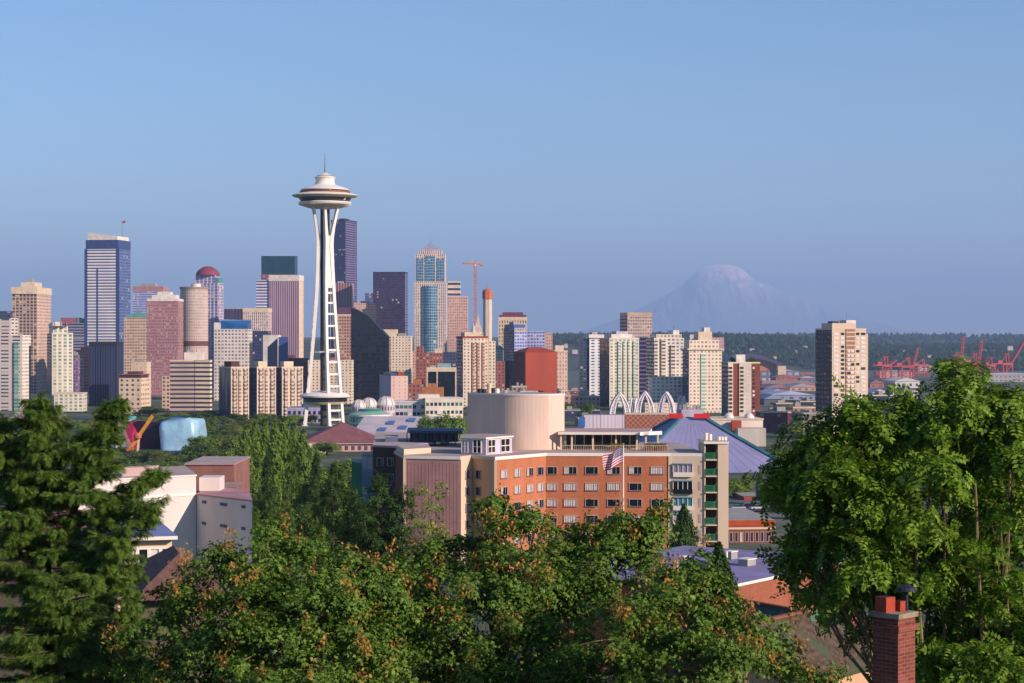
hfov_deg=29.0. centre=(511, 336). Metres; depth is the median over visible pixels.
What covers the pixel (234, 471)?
brick block
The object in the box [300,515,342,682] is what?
conifer tree
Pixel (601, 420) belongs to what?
ribbed hall
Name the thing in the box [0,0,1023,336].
sky
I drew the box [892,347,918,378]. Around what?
harbour crane
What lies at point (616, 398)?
lattice arch
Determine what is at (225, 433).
round tree
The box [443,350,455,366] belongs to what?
building
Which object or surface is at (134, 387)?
building
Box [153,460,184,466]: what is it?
round tree
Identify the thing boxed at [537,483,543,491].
window
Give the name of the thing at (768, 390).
warehouse
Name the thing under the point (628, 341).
bay window
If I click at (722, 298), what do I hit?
mountain
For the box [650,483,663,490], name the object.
window
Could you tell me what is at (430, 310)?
tower
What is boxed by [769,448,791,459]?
round tree
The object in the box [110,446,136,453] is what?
round tree
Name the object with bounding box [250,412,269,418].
round tree
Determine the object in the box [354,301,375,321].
building
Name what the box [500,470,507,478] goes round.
window
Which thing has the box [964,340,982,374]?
harbour crane
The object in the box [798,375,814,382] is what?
warehouse
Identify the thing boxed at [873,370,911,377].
warehouse
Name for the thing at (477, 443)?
window
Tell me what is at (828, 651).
house
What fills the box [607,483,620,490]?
window
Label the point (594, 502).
window
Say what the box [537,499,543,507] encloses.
window
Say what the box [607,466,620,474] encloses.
window
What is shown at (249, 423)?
round tree
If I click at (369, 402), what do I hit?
bubble dome
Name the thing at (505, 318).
tower
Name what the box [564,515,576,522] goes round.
window
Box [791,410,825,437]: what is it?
block
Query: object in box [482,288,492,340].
concrete tower
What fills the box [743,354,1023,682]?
walnut tree
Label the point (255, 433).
poplar tree
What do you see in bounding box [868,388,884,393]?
warehouse
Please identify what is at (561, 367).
building
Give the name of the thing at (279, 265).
tower
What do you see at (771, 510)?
round tree
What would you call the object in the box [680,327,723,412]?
tower
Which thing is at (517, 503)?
window
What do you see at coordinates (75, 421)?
round tree
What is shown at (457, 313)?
tower
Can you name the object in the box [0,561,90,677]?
tree
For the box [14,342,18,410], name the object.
bay window
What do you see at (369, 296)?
building
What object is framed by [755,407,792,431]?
block
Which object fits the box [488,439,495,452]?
window
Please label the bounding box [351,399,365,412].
bubble dome
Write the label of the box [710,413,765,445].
domed hall
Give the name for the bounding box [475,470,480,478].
window
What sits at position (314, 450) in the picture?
round tree
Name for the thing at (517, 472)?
window
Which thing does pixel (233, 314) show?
building
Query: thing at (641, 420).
brick hall
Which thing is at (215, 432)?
round tree
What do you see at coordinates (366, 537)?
tree
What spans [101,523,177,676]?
house
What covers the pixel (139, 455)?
round tree
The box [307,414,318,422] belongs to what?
round tree
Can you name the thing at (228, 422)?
round tree
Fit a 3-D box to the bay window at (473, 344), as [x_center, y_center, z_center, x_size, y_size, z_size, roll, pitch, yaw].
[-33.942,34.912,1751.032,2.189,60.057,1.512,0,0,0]
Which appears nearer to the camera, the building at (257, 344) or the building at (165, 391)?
the building at (165, 391)
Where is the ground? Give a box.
[0,336,1023,682]
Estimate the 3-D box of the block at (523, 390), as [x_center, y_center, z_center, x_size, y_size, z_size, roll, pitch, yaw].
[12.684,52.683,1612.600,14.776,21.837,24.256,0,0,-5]
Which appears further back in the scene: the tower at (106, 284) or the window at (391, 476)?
the tower at (106, 284)
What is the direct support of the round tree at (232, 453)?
on the ground
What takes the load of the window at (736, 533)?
in the brick terrace
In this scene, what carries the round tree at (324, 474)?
on the ground
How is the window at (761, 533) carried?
in the brick terrace
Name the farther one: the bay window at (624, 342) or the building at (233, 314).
the building at (233, 314)
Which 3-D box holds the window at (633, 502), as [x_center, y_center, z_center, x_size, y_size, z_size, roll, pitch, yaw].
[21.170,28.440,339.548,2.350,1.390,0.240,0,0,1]
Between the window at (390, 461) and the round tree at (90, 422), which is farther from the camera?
the round tree at (90, 422)
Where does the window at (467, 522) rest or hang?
in the apartment building at (518, 447)
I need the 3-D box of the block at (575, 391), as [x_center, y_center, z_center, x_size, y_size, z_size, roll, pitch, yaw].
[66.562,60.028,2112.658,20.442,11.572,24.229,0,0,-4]
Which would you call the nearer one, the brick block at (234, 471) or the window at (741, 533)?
the brick block at (234, 471)
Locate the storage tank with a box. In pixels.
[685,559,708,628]
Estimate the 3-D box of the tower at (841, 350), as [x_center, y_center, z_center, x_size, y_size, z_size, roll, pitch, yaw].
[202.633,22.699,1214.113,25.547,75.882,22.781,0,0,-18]
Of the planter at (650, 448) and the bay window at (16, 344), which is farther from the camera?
the bay window at (16, 344)
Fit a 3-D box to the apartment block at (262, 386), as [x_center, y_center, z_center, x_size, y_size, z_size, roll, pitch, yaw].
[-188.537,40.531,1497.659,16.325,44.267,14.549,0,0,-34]
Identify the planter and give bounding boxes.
[610,443,621,450]
[644,442,655,450]
[655,443,666,450]
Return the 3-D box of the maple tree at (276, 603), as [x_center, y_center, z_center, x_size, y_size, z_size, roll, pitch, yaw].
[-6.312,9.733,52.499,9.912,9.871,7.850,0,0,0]
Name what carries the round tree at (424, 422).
on the ground
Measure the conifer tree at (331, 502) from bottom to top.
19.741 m
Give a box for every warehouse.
[760,380,814,386]
[760,383,789,390]
[760,388,778,392]
[760,390,814,399]
[760,393,782,404]
[770,374,799,379]
[781,383,814,390]
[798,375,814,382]
[868,379,883,387]
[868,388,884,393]
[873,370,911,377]
[884,377,919,387]
[912,364,938,370]
[982,373,1023,381]
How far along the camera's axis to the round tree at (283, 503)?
343.07 m
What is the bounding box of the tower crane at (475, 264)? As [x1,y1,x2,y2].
[462,260,482,326]
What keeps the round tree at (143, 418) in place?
on the ground
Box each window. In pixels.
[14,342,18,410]
[137,547,148,559]
[149,547,160,556]
[376,458,383,465]
[387,458,393,465]
[387,474,393,481]
[462,439,468,452]
[465,470,469,478]
[465,487,469,495]
[465,503,469,511]
[465,519,469,528]
[472,343,474,391]
[473,439,481,452]
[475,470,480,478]
[475,486,480,495]
[477,343,479,388]
[482,343,484,388]
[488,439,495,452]
[500,438,509,451]
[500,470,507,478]
[500,486,507,495]
[514,468,521,477]
[514,485,521,494]
[514,501,521,510]
[526,467,533,476]
[527,484,533,492]
[527,500,533,508]
[537,466,543,475]
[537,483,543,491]
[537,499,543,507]
[546,466,557,474]
[546,483,557,490]
[546,499,557,506]
[548,515,556,522]
[564,466,576,474]
[564,483,576,490]
[564,499,576,506]
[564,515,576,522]
[585,466,598,474]
[585,483,598,490]
[585,499,598,506]
[585,515,598,522]
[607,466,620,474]
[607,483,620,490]
[607,499,620,506]
[618,341,619,406]
[623,341,625,405]
[628,341,629,406]
[629,466,641,474]
[629,483,641,490]
[629,499,641,506]
[633,341,635,402]
[650,466,663,474]
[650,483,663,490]
[650,499,663,506]
[701,354,705,409]
[729,532,732,541]
[735,532,737,541]
[740,532,742,541]
[745,532,747,541]
[750,532,753,541]
[755,532,758,541]
[760,532,763,541]
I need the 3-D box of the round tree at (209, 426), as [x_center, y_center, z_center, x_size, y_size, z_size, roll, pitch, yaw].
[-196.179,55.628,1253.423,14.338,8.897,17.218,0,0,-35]
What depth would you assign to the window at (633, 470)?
339.62 m
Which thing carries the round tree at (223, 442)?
on the ground
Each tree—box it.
[0,388,174,682]
[0,561,170,682]
[49,431,80,447]
[59,417,73,427]
[70,420,79,431]
[73,422,90,430]
[81,419,93,430]
[99,510,461,682]
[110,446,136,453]
[115,450,125,457]
[115,458,147,465]
[120,462,147,466]
[126,450,147,463]
[131,406,166,415]
[135,450,174,463]
[136,416,148,419]
[149,455,182,463]
[152,413,161,419]
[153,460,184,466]
[158,413,177,417]
[173,413,191,416]
[176,437,217,455]
[176,445,225,463]
[181,410,219,416]
[187,434,209,444]
[194,415,207,417]
[201,434,235,450]
[204,415,220,426]
[205,421,214,428]
[206,426,242,434]
[207,429,229,436]
[213,430,239,438]
[213,435,233,452]
[218,416,231,421]
[218,437,237,448]
[219,446,239,455]
[220,418,236,425]
[221,417,247,425]
[221,424,241,435]
[225,436,241,448]
[226,413,248,418]
[237,419,253,432]
[238,424,256,472]
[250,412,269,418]
[250,420,264,501]
[250,466,276,500]
[250,478,262,503]
[252,494,293,561]
[252,503,266,590]
[254,447,280,567]
[255,416,267,424]
[258,498,275,567]
[260,417,269,465]
[263,419,285,500]
[267,414,280,424]
[267,414,282,421]
[269,506,292,581]
[279,416,292,500]
[282,445,302,534]
[282,503,306,587]
[286,414,300,423]
[290,421,298,501]
[290,499,322,557]
[292,428,314,506]
[294,480,311,533]
[298,449,326,572]
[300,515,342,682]
[302,459,361,566]
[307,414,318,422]
[308,447,325,465]
[310,466,347,495]
[311,442,342,454]
[320,499,385,557]
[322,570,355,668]
[326,483,680,682]
[330,458,350,475]
[335,468,420,571]
[366,574,397,678]
[391,566,438,669]
[416,414,437,442]
[431,410,467,443]
[555,527,852,682]
[564,403,577,408]
[576,401,593,415]
[577,403,600,408]
[638,590,671,677]
[666,503,698,547]
[693,541,740,669]
[728,478,755,496]
[741,472,752,491]
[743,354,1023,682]
[753,483,762,499]
[755,472,763,495]
[765,442,790,451]
[765,500,794,513]
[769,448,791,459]
[785,433,823,456]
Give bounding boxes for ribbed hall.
[579,414,623,427]
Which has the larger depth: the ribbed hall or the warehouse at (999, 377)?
the warehouse at (999, 377)
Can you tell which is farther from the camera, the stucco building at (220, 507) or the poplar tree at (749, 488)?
the poplar tree at (749, 488)
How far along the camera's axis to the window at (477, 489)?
332.08 m
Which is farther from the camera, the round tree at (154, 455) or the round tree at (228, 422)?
the round tree at (228, 422)
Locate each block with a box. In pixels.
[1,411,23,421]
[184,456,249,533]
[219,361,248,418]
[249,361,275,417]
[276,361,302,415]
[394,394,462,419]
[511,382,526,391]
[517,388,537,391]
[560,546,856,676]
[563,392,574,403]
[564,406,599,417]
[567,388,578,394]
[571,392,599,408]
[575,412,587,426]
[734,492,757,499]
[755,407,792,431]
[770,399,792,407]
[784,402,814,410]
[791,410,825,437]
[795,397,814,406]
[868,391,892,414]
[885,387,917,406]
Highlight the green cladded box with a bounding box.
[351,459,361,503]
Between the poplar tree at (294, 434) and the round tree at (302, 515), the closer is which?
the round tree at (302, 515)
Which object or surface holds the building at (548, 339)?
on the ground
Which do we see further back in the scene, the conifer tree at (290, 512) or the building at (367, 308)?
the building at (367, 308)
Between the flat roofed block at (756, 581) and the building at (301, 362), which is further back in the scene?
the building at (301, 362)
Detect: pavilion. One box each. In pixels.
[287,403,319,422]
[349,408,390,426]
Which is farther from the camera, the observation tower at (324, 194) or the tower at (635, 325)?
the tower at (635, 325)
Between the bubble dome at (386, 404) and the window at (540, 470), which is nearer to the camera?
the window at (540, 470)
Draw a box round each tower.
[11,279,51,392]
[47,321,86,410]
[61,318,83,354]
[84,221,130,373]
[89,341,123,405]
[124,312,146,373]
[133,284,167,313]
[147,288,183,395]
[180,284,208,359]
[192,266,222,386]
[256,275,303,357]
[261,256,297,279]
[292,164,357,425]
[331,218,356,356]
[373,272,407,335]
[383,329,411,383]
[414,241,446,352]
[447,281,467,351]
[456,323,494,408]
[475,315,482,335]
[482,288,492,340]
[498,312,526,346]
[503,322,544,389]
[579,332,603,395]
[599,331,647,406]
[620,312,651,337]
[641,327,689,412]
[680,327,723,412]
[721,355,759,416]
[815,317,867,432]
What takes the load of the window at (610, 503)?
in the apartment building at (518, 447)
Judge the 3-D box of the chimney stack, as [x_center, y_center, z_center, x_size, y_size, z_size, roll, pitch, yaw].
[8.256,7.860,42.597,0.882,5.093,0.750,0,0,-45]
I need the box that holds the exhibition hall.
[356,416,438,434]
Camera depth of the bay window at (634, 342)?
1804.44 m
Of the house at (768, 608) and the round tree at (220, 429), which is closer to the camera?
the house at (768, 608)
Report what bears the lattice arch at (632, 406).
on the ground
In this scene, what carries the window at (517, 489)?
in the apartment building at (518, 447)
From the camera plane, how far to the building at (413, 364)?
2350.00 m
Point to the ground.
(568, 422)
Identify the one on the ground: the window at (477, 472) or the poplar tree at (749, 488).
the poplar tree at (749, 488)
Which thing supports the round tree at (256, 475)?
on the ground
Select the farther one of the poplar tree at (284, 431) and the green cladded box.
the poplar tree at (284, 431)
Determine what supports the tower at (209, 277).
on the ground
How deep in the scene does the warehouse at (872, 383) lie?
2559.02 m
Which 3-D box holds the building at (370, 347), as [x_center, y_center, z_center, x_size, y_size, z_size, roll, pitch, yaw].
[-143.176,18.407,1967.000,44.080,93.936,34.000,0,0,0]
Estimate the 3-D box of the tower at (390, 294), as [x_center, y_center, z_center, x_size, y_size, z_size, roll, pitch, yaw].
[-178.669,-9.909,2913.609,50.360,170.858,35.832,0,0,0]
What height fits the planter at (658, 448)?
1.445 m
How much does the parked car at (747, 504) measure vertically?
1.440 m
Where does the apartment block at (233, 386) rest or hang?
on the ground
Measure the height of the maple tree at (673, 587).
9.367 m
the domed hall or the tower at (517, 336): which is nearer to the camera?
the domed hall
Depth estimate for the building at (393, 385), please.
1552.79 m
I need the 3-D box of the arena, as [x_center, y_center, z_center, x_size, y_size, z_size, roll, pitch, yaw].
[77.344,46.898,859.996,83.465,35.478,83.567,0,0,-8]
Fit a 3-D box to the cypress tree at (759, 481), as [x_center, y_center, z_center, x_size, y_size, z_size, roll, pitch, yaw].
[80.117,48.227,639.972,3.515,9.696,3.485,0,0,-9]
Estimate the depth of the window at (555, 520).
339.96 m
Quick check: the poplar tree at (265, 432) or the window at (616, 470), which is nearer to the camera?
the window at (616, 470)
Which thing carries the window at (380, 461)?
in the wing
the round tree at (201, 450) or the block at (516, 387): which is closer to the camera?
the round tree at (201, 450)
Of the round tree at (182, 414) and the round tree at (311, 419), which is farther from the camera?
the round tree at (182, 414)
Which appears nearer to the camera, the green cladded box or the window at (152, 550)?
the window at (152, 550)
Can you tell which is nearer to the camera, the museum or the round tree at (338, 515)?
the round tree at (338, 515)
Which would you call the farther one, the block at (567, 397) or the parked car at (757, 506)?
the block at (567, 397)
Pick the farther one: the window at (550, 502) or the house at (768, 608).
the window at (550, 502)
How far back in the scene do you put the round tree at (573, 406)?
1605.26 m
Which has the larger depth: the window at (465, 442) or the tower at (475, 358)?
the tower at (475, 358)
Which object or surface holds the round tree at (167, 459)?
on the ground
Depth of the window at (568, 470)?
339.87 m
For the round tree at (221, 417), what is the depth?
1380.65 m
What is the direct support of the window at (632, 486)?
in the apartment building at (518, 447)
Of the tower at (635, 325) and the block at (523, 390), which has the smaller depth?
the block at (523, 390)
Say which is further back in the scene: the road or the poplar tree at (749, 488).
the poplar tree at (749, 488)
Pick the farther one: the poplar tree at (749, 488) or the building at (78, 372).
the building at (78, 372)
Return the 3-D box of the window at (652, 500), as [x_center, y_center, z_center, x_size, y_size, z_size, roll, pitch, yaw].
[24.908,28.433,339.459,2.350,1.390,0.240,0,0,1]
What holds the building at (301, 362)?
on the ground
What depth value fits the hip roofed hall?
1014.56 m
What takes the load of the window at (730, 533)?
in the brick terrace
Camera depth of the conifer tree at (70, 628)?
55.73 m
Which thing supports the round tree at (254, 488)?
on the ground
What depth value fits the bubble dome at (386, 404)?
1271.79 m
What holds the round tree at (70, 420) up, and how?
on the ground
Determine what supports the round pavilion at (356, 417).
on the ground
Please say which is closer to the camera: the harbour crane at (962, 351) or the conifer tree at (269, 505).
the conifer tree at (269, 505)
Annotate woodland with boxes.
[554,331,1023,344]
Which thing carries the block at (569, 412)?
on the ground
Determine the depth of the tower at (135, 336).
2450.00 m
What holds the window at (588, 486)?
in the apartment building at (518, 447)
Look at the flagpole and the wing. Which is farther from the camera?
the wing
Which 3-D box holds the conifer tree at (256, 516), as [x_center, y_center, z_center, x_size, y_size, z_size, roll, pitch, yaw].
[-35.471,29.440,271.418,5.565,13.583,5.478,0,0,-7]
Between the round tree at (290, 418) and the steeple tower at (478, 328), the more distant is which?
the steeple tower at (478, 328)
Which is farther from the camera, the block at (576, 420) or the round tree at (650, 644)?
the block at (576, 420)
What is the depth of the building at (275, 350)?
2000.00 m
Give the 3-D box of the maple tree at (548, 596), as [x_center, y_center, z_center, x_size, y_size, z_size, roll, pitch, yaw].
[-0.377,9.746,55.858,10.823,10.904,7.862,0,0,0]
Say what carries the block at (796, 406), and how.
on the ground
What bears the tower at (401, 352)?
on the ground
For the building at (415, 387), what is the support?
on the ground
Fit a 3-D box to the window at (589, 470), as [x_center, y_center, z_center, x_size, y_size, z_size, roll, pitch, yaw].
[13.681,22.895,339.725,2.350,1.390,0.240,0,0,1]
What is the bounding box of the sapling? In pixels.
[400,480,471,640]
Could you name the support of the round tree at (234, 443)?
on the ground
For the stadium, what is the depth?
4130.00 m
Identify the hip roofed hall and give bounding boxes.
[306,422,374,452]
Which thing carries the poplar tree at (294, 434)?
on the ground
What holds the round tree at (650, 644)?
on the ground
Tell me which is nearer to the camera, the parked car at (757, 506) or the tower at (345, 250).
the parked car at (757, 506)
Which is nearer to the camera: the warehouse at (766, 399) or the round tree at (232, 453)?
the round tree at (232, 453)
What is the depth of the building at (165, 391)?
1720.00 m
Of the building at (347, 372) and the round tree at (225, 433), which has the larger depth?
the building at (347, 372)
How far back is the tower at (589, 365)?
1999.61 m
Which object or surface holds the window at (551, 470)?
in the apartment building at (518, 447)
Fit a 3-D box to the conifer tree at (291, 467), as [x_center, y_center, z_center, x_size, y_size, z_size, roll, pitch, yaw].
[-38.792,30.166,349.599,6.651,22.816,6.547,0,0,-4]
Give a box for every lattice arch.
[608,392,629,413]
[630,398,638,412]
[635,391,654,412]
[657,391,675,412]
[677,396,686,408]
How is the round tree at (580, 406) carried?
on the ground
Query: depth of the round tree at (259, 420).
1336.48 m
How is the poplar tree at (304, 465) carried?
on the ground
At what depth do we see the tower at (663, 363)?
1699.87 m
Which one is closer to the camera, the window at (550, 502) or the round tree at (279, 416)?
the window at (550, 502)
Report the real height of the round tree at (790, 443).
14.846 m
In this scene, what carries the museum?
on the ground
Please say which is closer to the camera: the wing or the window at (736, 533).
the wing
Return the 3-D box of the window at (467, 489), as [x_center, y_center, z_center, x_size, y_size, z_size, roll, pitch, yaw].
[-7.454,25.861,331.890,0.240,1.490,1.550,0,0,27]
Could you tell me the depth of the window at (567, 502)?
339.87 m
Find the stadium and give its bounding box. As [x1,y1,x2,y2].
[722,354,799,380]
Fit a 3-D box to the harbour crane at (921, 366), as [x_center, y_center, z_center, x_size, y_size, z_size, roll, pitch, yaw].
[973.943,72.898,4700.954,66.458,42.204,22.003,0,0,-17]
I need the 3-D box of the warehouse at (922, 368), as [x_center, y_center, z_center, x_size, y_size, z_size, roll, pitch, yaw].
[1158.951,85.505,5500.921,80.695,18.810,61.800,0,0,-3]
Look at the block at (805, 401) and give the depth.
1500.08 m
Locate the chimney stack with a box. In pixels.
[869,584,918,682]
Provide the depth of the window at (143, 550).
104.39 m
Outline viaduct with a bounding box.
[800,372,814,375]
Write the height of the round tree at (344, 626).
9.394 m
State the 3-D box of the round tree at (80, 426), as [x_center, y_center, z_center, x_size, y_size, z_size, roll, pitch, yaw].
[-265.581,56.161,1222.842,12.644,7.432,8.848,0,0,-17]
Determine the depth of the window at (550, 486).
339.96 m
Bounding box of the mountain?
[566,264,969,336]
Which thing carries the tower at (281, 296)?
on the ground
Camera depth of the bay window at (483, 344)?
1751.92 m
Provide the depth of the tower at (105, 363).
1850.00 m
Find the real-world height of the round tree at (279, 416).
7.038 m
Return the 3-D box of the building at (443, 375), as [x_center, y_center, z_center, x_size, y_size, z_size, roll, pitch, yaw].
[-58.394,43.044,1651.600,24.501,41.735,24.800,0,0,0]
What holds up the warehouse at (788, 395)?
on the ground
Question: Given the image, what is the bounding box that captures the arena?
[639,404,777,472]
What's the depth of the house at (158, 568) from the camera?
85.75 m
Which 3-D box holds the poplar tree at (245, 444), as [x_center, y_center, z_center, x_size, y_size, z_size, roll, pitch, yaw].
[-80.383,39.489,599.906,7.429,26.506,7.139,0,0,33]
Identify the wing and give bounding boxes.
[362,428,462,536]
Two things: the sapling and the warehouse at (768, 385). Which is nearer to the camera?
the sapling
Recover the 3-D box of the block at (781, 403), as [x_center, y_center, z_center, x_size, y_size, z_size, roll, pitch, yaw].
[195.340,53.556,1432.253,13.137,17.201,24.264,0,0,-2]
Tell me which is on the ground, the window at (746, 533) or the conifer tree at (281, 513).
the conifer tree at (281, 513)
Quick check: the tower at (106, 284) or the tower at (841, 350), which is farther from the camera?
the tower at (106, 284)
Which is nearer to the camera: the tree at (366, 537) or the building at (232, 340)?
the tree at (366, 537)
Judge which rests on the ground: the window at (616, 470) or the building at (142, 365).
the building at (142, 365)
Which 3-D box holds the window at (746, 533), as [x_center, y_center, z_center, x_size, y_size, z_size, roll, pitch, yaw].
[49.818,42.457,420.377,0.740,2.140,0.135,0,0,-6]
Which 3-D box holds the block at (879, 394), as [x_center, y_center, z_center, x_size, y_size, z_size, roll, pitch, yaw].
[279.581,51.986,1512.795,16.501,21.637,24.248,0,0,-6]
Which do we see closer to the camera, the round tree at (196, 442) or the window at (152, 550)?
the window at (152, 550)
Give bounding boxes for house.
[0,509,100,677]
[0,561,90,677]
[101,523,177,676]
[129,545,229,682]
[667,599,801,682]
[690,607,869,682]
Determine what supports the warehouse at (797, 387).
on the ground
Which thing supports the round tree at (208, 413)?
on the ground
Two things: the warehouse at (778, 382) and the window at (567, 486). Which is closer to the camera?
the window at (567, 486)
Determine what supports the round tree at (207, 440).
on the ground
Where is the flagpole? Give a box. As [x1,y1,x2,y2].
[602,443,623,510]
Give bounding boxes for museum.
[108,417,206,452]
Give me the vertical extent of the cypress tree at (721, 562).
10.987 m
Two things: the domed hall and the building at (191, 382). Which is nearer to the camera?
the domed hall
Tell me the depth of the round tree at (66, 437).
1003.68 m
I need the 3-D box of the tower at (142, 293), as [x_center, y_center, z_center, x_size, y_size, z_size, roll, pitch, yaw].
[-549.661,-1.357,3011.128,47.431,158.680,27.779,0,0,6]
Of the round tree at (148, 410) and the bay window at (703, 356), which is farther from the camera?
the bay window at (703, 356)
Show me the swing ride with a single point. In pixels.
(137, 436)
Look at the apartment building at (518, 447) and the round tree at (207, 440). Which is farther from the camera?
the round tree at (207, 440)
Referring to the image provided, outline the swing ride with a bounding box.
[126,415,153,451]
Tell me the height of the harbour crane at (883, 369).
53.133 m
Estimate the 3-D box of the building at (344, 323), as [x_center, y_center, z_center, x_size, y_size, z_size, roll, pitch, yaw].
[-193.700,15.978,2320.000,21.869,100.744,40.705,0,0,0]
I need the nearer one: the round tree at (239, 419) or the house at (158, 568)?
the house at (158, 568)
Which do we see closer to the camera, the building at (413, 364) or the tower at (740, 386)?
the tower at (740, 386)
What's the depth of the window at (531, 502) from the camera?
336.32 m
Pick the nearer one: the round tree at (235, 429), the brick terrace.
the brick terrace
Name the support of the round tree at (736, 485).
on the ground
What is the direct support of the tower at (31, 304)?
on the ground
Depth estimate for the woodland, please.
10337.81 m
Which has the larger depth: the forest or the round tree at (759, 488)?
the forest
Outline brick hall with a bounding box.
[624,413,676,427]
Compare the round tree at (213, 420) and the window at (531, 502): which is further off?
the round tree at (213, 420)
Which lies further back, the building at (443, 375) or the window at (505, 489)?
the building at (443, 375)
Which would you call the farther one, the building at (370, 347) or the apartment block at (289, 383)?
the building at (370, 347)
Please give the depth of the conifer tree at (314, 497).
329.68 m
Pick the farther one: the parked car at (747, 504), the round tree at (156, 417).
the round tree at (156, 417)
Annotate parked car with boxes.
[730,504,745,507]
[742,503,751,506]
[749,504,762,509]
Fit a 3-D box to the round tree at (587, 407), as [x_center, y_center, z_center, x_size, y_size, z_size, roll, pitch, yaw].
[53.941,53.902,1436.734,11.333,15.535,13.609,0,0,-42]
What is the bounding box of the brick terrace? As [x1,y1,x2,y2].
[728,508,775,542]
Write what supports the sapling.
on the ground
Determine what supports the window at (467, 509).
in the apartment building at (518, 447)
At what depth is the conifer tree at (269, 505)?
321.55 m
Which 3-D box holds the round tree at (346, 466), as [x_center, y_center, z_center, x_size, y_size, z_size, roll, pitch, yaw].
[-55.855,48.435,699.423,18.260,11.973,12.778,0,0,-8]
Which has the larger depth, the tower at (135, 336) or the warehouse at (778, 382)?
the warehouse at (778, 382)
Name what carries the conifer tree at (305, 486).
on the ground
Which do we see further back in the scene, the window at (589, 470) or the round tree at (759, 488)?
the round tree at (759, 488)
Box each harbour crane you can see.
[872,356,896,379]
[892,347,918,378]
[909,359,931,376]
[942,337,964,372]
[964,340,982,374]
[982,357,996,372]
[993,341,1023,372]
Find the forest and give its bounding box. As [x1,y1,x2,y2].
[552,331,1023,370]
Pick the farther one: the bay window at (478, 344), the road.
the bay window at (478, 344)
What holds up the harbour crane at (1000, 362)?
on the ground
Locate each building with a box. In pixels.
[0,311,30,410]
[69,465,252,658]
[73,352,83,391]
[76,347,88,391]
[118,371,149,414]
[131,360,150,406]
[162,376,169,409]
[170,350,211,411]
[214,319,251,400]
[224,308,242,319]
[243,308,271,334]
[252,329,270,366]
[263,335,287,366]
[288,355,313,392]
[308,357,353,403]
[333,281,353,356]
[337,307,355,359]
[351,308,390,401]
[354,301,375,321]
[365,292,372,302]
[379,371,407,399]
[394,383,728,571]
[408,379,424,399]
[412,348,415,382]
[416,346,442,386]
[422,383,443,396]
[427,364,456,396]
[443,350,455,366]
[495,345,504,389]
[514,347,556,392]
[545,331,551,349]
[553,345,567,392]
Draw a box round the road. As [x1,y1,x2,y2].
[728,506,768,510]
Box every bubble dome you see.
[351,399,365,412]
[363,397,376,407]
[377,396,394,415]
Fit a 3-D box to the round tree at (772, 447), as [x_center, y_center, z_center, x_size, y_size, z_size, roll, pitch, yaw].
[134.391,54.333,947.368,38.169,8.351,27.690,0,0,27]
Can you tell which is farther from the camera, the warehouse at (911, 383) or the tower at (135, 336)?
the warehouse at (911, 383)
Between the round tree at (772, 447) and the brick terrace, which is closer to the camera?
the brick terrace
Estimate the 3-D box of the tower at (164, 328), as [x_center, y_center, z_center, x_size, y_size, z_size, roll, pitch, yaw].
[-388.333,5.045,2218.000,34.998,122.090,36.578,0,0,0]
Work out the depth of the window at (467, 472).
332.00 m
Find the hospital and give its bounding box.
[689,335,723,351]
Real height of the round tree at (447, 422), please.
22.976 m
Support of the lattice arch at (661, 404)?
on the ground
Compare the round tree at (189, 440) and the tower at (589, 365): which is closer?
the round tree at (189, 440)
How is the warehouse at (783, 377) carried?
on the ground
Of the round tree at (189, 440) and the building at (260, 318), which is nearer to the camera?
the round tree at (189, 440)
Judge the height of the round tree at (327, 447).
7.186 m
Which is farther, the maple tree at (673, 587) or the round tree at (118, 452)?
the round tree at (118, 452)
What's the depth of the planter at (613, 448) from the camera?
345.75 m
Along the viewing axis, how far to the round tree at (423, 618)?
158.77 m
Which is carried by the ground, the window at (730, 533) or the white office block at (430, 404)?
the white office block at (430, 404)
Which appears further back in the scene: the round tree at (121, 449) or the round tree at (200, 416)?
the round tree at (200, 416)
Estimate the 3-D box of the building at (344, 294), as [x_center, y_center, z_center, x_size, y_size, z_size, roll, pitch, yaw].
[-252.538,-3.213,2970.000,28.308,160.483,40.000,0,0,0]
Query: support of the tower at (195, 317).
on the ground
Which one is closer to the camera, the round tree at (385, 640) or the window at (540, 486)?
the round tree at (385, 640)
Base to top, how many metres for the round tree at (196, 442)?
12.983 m
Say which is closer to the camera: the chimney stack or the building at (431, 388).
the chimney stack
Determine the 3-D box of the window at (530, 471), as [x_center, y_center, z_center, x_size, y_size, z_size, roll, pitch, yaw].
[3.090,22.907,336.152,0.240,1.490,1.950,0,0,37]
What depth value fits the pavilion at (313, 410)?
1404.31 m
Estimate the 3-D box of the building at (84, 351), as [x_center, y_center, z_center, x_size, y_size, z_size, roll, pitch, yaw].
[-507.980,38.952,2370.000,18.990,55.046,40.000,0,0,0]
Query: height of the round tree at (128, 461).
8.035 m
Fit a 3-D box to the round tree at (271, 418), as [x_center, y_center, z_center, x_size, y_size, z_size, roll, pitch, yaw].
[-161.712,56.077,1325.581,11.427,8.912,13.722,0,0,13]
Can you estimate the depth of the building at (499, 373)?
2200.00 m
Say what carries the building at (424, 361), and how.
on the ground
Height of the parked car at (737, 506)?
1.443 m

